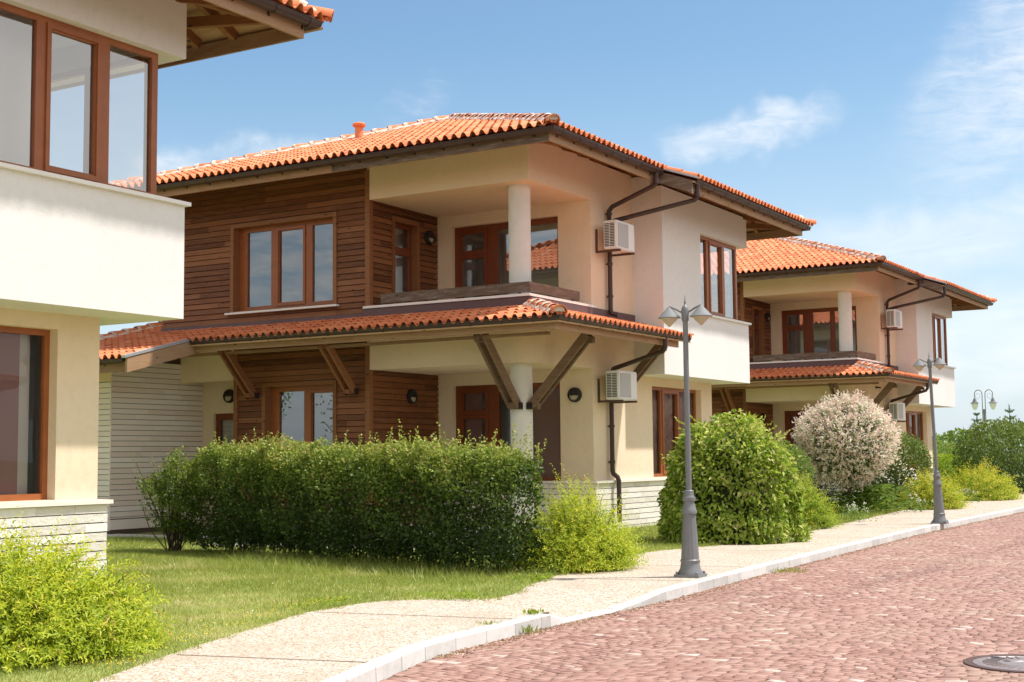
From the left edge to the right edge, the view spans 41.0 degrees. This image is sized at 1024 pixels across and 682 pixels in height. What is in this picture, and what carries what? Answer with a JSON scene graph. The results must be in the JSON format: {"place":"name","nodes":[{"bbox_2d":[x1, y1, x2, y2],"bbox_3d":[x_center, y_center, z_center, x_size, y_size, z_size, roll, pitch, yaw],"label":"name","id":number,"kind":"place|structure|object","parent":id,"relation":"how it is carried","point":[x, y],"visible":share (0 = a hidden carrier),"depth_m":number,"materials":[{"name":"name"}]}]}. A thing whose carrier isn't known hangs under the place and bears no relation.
{"place":"outdoors","nodes":[
{"label":"outdoors","id":0,"kind":"place"},
{"bbox_2d":[107,534,462,547],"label":"entrance path","id":1,"kind":"structure","parent":0,"point":[124,535],"depth_m":26.36,"materials":[{"name":"concrete"}]},
{"bbox_2d":[0,475,1023,681],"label":"lawn ground","id":2,"kind":"structure","parent":0,"point":[169,610],"depth_m":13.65,"materials":[{"name":"plant"}]},
{"bbox_2d":[0,505,182,672],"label":"spirea bush","id":3,"kind":"object","parent":2,"relation":"on","point":[49,609],"visible":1,"depth_m":10.21,"materials":[{"name":"green plant"}]},
{"bbox_2d":[0,0,333,582],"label":"villa","id":4,"kind":"object","parent":2,"relation":"on","point":[88,252],"visible":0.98,"depth_m":15.42,"materials":[{"name":"white paint"}]},
{"bbox_2d":[0,325,49,501],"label":"street window","id":5,"kind":"structure","parent":4,"relation":"in","point":[14,341],"depth_m":15.26,"materials":[{"name":"brown wood"}]},
{"bbox_2d":[0,1,157,194],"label":"bay window","id":6,"kind":"structure","parent":4,"relation":"in","point":[43,27],"depth_m":15.34,"materials":[{"name":"brown wood"}]},
{"bbox_2d":[51,56,147,190],"bbox_3d":[-5.844,-2.439,17.137,3.679,1.745,0.070,-3,-6,31],"label":"bay window","id":7,"kind":"structure","parent":4,"relation":"in","point":[86,72],"depth_m":16.67,"materials":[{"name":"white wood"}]},
{"bbox_2d":[130,445,220,550],"bbox_3d":[-5.347,2.523,22.054,1.350,1.695,1.173,-1,-5,10],"label":"shrub","id":8,"kind":"object","parent":2,"relation":"on","point":[179,488],"visible":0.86,"depth_m":21.81,"materials":[{"name":"green plant"}]},
{"bbox_2d":[82,595,353,668],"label":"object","id":9,"kind":"object","parent":2,"relation":"on","point":[205,630],"visible":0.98,"depth_m":11.09,"materials":[{"name":"green plant"}]},
{"bbox_2d":[125,569,553,660],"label":"weeds","id":10,"kind":"object","parent":2,"relation":"on","point":[467,592],"visible":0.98,"depth_m":13.99,"materials":[{"name":"green plant"}]},
{"bbox_2d":[181,419,547,572],"bbox_3d":[-2.410,2.143,19.581,1.403,1.974,7.511,4,-7,-44],"label":"hedge","id":11,"kind":"object","parent":2,"relation":"on","point":[260,463],"visible":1,"depth_m":18.64,"materials":[{"name":"green plant"}]},
{"bbox_2d":[97,113,816,537],"bbox_3d":[-1.667,-0.667,29.860,12.893,9.279,13.289,-3,-6,31],"label":"villa","id":12,"kind":"object","parent":2,"relation":"on","point":[451,273],"visible":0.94,"depth_m":27.24,"materials":[{"name":"beige paint"}]},
{"bbox_2d":[215,413,232,511],"bbox_3d":[-5.880,2.564,28.943,0.900,2.070,0.106,-3,-6,31],"label":"entrance door","id":13,"kind":"structure","parent":12,"relation":"in","point":[224,422],"depth_m":29.14,"materials":[{"name":"brown wood"}]},
{"bbox_2d":[240,219,332,310],"bbox_3d":[-4.504,-1.509,27.696,2.590,1.720,0.092,-3,-6,31],"label":"wood framed window","id":14,"kind":"structure","parent":12,"relation":"in","point":[308,228],"depth_m":27.80,"materials":[{"name":"brown wood"}]},
{"bbox_2d":[271,385,332,478],"bbox_3d":[-4.097,1.819,27.190,1.720,1.845,0.092,-3,-6,31],"label":"wood framed window","id":15,"kind":"structure","parent":12,"relation":"in","point":[276,404],"depth_m":27.22,"materials":[{"name":"brown wood"}]},
{"bbox_2d":[395,223,411,303],"bbox_3d":[-2.267,-1.501,27.523,0.070,1.700,0.760,-3,-6,31],"label":"side window","id":16,"kind":"structure","parent":12,"relation":"in","point":[404,252],"depth_m":27.77,"materials":[{"name":"brown wood"}]},
{"bbox_2d":[455,217,558,298],"bbox_3d":[-0.091,-1.466,27.724,2.510,1.880,0.092,-3,-6,31],"label":"balcony door","id":17,"kind":"structure","parent":12,"relation":"in","point":[490,253],"depth_m":27.97,"materials":[{"name":"brown wood"}]},
{"bbox_2d":[456,382,560,480],"bbox_3d":[-0.049,1.829,27.461,2.510,1.930,0.128,-3,-6,31],"label":"terrace door","id":18,"kind":"structure","parent":12,"relation":"in","point":[470,414],"depth_m":27.59,"materials":[{"name":"brown wood"}]},
{"bbox_2d":[595,220,634,256],"bbox_3d":[2.022,-2.013,26.931,0.539,0.605,0.803,-3,-6,31],"label":"air conditioner","id":19,"kind":"object","parent":12,"relation":"attached to","point":[618,236],"visible":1,"depth_m":26.64,"materials":[{"name":"white plastic"}]},
{"bbox_2d":[597,370,636,402],"bbox_3d":[2.051,0.897,26.686,0.539,0.605,0.803,-3,-6,31],"label":"air conditioner","id":20,"kind":"object","parent":12,"relation":"attached to","point":[621,386],"visible":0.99,"depth_m":26.37,"materials":[{"name":"white plastic"}]},
{"bbox_2d":[652,386,695,476],"bbox_3d":[3.453,1.980,29.783,0.128,1.910,2.580,-3,-6,31],"label":"street window","id":21,"kind":"structure","parent":12,"relation":"in","point":[667,403],"depth_m":29.68,"materials":[{"name":"brown wood"}]},
{"bbox_2d":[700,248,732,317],"bbox_3d":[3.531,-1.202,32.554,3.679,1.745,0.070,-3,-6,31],"label":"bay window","id":22,"kind":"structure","parent":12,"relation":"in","point":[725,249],"depth_m":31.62,"materials":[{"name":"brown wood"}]},
{"bbox_2d":[700,235,737,319],"bbox_3d":[4.548,-1.378,30.591,0.092,1.745,2.400,-3,-6,31],"label":"bay window","id":23,"kind":"structure","parent":12,"relation":"in","point":[707,242],"depth_m":30.78,"materials":[{"name":"brown wood"}]},
{"bbox_2d":[501,463,655,574],"bbox_3d":[0.777,2.281,17.807,2.074,1.386,2.176,-3,-6,31],"label":"spirea bush","id":24,"kind":"object","parent":2,"relation":"on","point":[579,543],"visible":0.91,"depth_m":17.36,"materials":[{"name":"green plant"}]},
{"bbox_2d":[656,408,813,544],"bbox_3d":[3.681,2.292,23.040,2.589,2.312,2.450,-3,-6,31],"label":"round shrub","id":25,"kind":"object","parent":2,"relation":"on","point":[733,488],"visible":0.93,"depth_m":22.47,"materials":[{"name":"green plant"}]},
{"bbox_2d":[751,437,815,495],"bbox_3d":[5.985,3.155,31.743,2.114,1.899,1.997,-3,-6,31],"label":"bush","id":26,"kind":"object","parent":2,"relation":"on","point":[798,459],"visible":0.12,"depth_m":31.46,"materials":[{"name":"green plant"}]},
{"bbox_2d":[771,471,843,528],"bbox_3d":[5.637,3.080,26.921,1.823,1.227,1.830,-3,-6,31],"label":"yellow bush","id":27,"kind":"object","parent":2,"relation":"on","point":[814,511],"visible":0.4,"depth_m":26.59,"materials":[{"name":"green plant"}]},
{"bbox_2d":[796,466,856,510],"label":"bush","id":28,"kind":"object","parent":2,"relation":"on","point":[828,493],"visible":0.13,"depth_m":33.80,"materials":[{"name":"green plant"}]},
{"bbox_2d":[790,389,903,513],"bbox_3d":[8.040,2.647,32.983,2.729,3.010,2.770,-3,-6,31],"label":"willow ball tree","id":29,"kind":"object","parent":2,"relation":"on","point":[822,445],"visible":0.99,"depth_m":32.38,"materials":[{"name":"white plant"}]},
{"bbox_2d":[700,237,996,501],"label":"villa","id":30,"kind":"object","parent":2,"relation":"on","point":[813,313],"visible":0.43,"depth_m":43.32,"materials":[{"name":"beige paint"}]},
{"bbox_2d":[754,310,758,361],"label":"side window","id":31,"kind":"structure","parent":30,"relation":"in","point":[756,327],"depth_m":44.30,"materials":[{"name":"brown wood"}]},
{"bbox_2d":[784,410,836,466],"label":"terrace door","id":32,"kind":"structure","parent":30,"relation":"in","point":[789,415],"depth_m":44.55,"materials":[{"name":"brown wood"}]},
{"bbox_2d":[782,306,856,360],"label":"balcony door","id":33,"kind":"structure","parent":30,"relation":"in","point":[807,327],"depth_m":44.42,"materials":[{"name":"brown wood"}]},
{"bbox_2d":[881,309,902,330],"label":"air conditioner","id":34,"kind":"object","parent":30,"relation":"attached to","point":[893,319],"visible":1,"depth_m":43.08,"materials":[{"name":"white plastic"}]},
{"bbox_2d":[884,402,905,421],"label":"air conditioner","id":35,"kind":"object","parent":30,"relation":"attached to","point":[897,410],"visible":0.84,"depth_m":42.83,"materials":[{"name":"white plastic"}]},
{"bbox_2d":[906,411,923,467],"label":"street window","id":36,"kind":"structure","parent":30,"relation":"in","point":[911,416],"depth_m":46.47,"materials":[{"name":"brown wood"}]},
{"bbox_2d":[932,313,947,365],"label":"bay window","id":37,"kind":"structure","parent":30,"relation":"in","point":[939,329],"depth_m":47.27,"materials":[{"name":"brown wood"}]},
{"bbox_2d":[829,501,877,521],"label":"flower clump","id":38,"kind":"object","parent":2,"relation":"on","point":[850,510],"visible":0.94,"depth_m":29.18,"materials":[{"name":"green plant"}]},
{"bbox_2d":[826,483,917,512],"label":"leafy plant","id":39,"kind":"object","parent":2,"relation":"on","point":[878,493],"visible":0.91,"depth_m":32.71,"materials":[{"name":"green plant"}]},
{"bbox_2d":[864,430,933,502],"bbox_3d":[10.367,3.444,37.064,1.930,2.148,1.945,0,-5,-2],"label":"shrub","id":40,"kind":"object","parent":2,"relation":"on","point":[921,452],"visible":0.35,"depth_m":36.55,"materials":[{"name":"green plant"}]},
{"bbox_2d":[894,466,975,509],"bbox_3d":[10.854,3.816,35.484,2.186,1.145,2.287,-3,-6,31],"label":"yellow bush","id":41,"kind":"object","parent":2,"relation":"on","point":[951,500],"visible":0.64,"depth_m":35.14,"materials":[{"name":"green plant"}]},
{"bbox_2d":[933,451,965,483],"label":"bush","id":42,"kind":"object","parent":2,"relation":"on","point":[944,456],"visible":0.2,"depth_m":50.62,"materials":[{"name":"green plant"}]},
{"bbox_2d":[932,439,973,480],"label":"bush","id":43,"kind":"object","parent":2,"relation":"on","point":[945,445],"visible":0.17,"depth_m":58.42,"materials":[{"name":"green plant"}]},
{"bbox_2d":[961,412,998,466],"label":"young conifer","id":44,"kind":"object","parent":2,"relation":"on","point":[977,419],"visible":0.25,"depth_m":54.15,"materials":[{"name":"green plant"}]},
{"bbox_2d":[942,456,1023,500],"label":"yellow bush","id":45,"kind":"object","parent":2,"relation":"on","point":[995,487],"visible":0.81,"depth_m":41.23,"materials":[{"name":"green plant"}]},
{"bbox_2d":[971,389,997,465],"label":"ornate street lamp","id":46,"kind":"object","parent":2,"relation":"on","point":[974,403],"visible":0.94,"depth_m":72.41,"materials":[{"name":"grey metal"}]},
{"bbox_2d":[951,416,1023,492],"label":"shrub","id":47,"kind":"object","parent":2,"relation":"on","point":[995,427],"visible":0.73,"depth_m":47.83,"materials":[{"name":"green plant"}]},
{"bbox_2d":[990,404,1022,466],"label":"young conifer","id":48,"kind":"object","parent":2,"relation":"on","point":[1009,412],"visible":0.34,"depth_m":53.49,"materials":[{"name":"green plant"}]},
{"bbox_2d":[50,0,1023,451],"label":"sky","id":49,"kind":"structure","parent":0,"point":[896,127],"materials":[{"name":"blue"}]},
{"bbox_2d":[93,491,1023,681],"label":"pavement","id":50,"kind":"structure","parent":0,"point":[291,641],"depth_m":12.62,"materials":[{"name":"concrete"}]},
{"bbox_2d":[473,620,502,625],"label":"grass tuft","id":51,"kind":"object","parent":50,"relation":"on","point":[491,622],"visible":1,"depth_m":11.86,"materials":[{"name":"green plant"}]},
{"bbox_2d":[522,607,543,614],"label":"weed","id":52,"kind":"object","parent":50,"relation":"on","point":[531,611],"visible":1,"depth_m":12.66,"materials":[{"name":"green plant"}]},
{"bbox_2d":[116,520,949,681],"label":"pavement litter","id":53,"kind":"object","parent":50,"relation":"on","point":[507,612],"visible":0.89,"depth_m":12.77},
{"bbox_2d":[176,510,989,661],"bbox_3d":[4.432,3.278,22.194,2.316,0.001,27.728,-3,-5,28],"label":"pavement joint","id":54,"kind":"object","parent":50,"relation":"on","point":[448,616],"visible":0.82,"depth_m":12.39,"materials":[{"name":"grey concrete"}]},
{"bbox_2d":[658,297,712,577],"bbox_3d":[2.112,1.125,16.486,0.684,3.385,0.310,-3,-5,27],"label":"street lamp","id":55,"kind":"object","parent":50,"relation":"on","point":[669,316],"visible":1,"depth_m":16.41,"materials":[{"name":"grey metal"}]},
{"bbox_2d":[894,493,933,511],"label":"flower clump","id":56,"kind":"object","parent":50,"relation":"on","point":[916,501],"visible":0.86,"depth_m":33.71,"materials":[{"name":"green plant"}]},
{"bbox_2d":[913,356,948,523],"bbox_3d":[8.654,1.971,28.095,0.684,3.520,0.310,-5,-6,27],"label":"street lamp","id":57,"kind":"object","parent":50,"relation":"on","point":[919,365],"visible":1,"depth_m":28.02,"materials":[{"name":"grey metal"}]},
{"bbox_2d":[955,488,983,501],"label":"flower clump","id":58,"kind":"object","parent":50,"relation":"on","point":[972,494],"visible":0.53,"depth_m":39.25,"materials":[{"name":"green plant"}]},
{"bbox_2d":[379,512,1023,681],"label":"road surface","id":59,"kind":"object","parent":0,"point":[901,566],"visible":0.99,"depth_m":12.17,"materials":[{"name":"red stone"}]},
{"bbox_2d":[520,624,544,634],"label":"grass tuft","id":60,"kind":"object","parent":59,"relation":"on","point":[527,629],"visible":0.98,"depth_m":12.07,"materials":[{"name":"green plant"}]},
{"bbox_2d":[435,512,1022,657],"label":"fallen leaves","id":61,"kind":"object","parent":59,"relation":"on","point":[590,618],"visible":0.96,"depth_m":14.34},
{"bbox_2d":[768,566,823,573],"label":"grass tuft","id":62,"kind":"object","parent":59,"relation":"on","point":[787,570],"visible":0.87,"depth_m":18.14,"materials":[{"name":"green plant"}]},
{"bbox_2d":[963,654,1023,672],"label":"manhole cover","id":63,"kind":"object","parent":59,"relation":"on","point":[1009,663],"visible":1,"depth_m":10.10,"materials":[{"name":"metal"}]},
{"bbox_2d":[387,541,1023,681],"bbox_3d":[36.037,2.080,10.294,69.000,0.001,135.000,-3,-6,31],"label":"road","id":64,"kind":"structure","parent":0,"point":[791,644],"depth_m":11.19,"materials":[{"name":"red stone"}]},
{"bbox_2d":[321,506,1023,681],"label":"kerb","id":65,"kind":"structure","parent":64,"relation":"on","point":[388,665],"depth_m":13.10,"materials":[{"name":"concrete"}]},
{"label":"ground","id":66,"kind":"structure","parent":0,"visible":0},
{"bbox_2d":[932,427,1001,473],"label":"tree","id":67,"kind":"object","parent":66,"relation":"on","point":[950,436],"visible":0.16,"depth_m":88.59,"materials":[{"name":"green plant"}]},
{"bbox_2d":[989,423,1023,473],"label":"tree","id":68,"kind":"object","parent":66,"relation":"on","point":[1009,454],"visible":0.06,"depth_m":98.03,"materials":[{"name":"green plant"}]}
]}

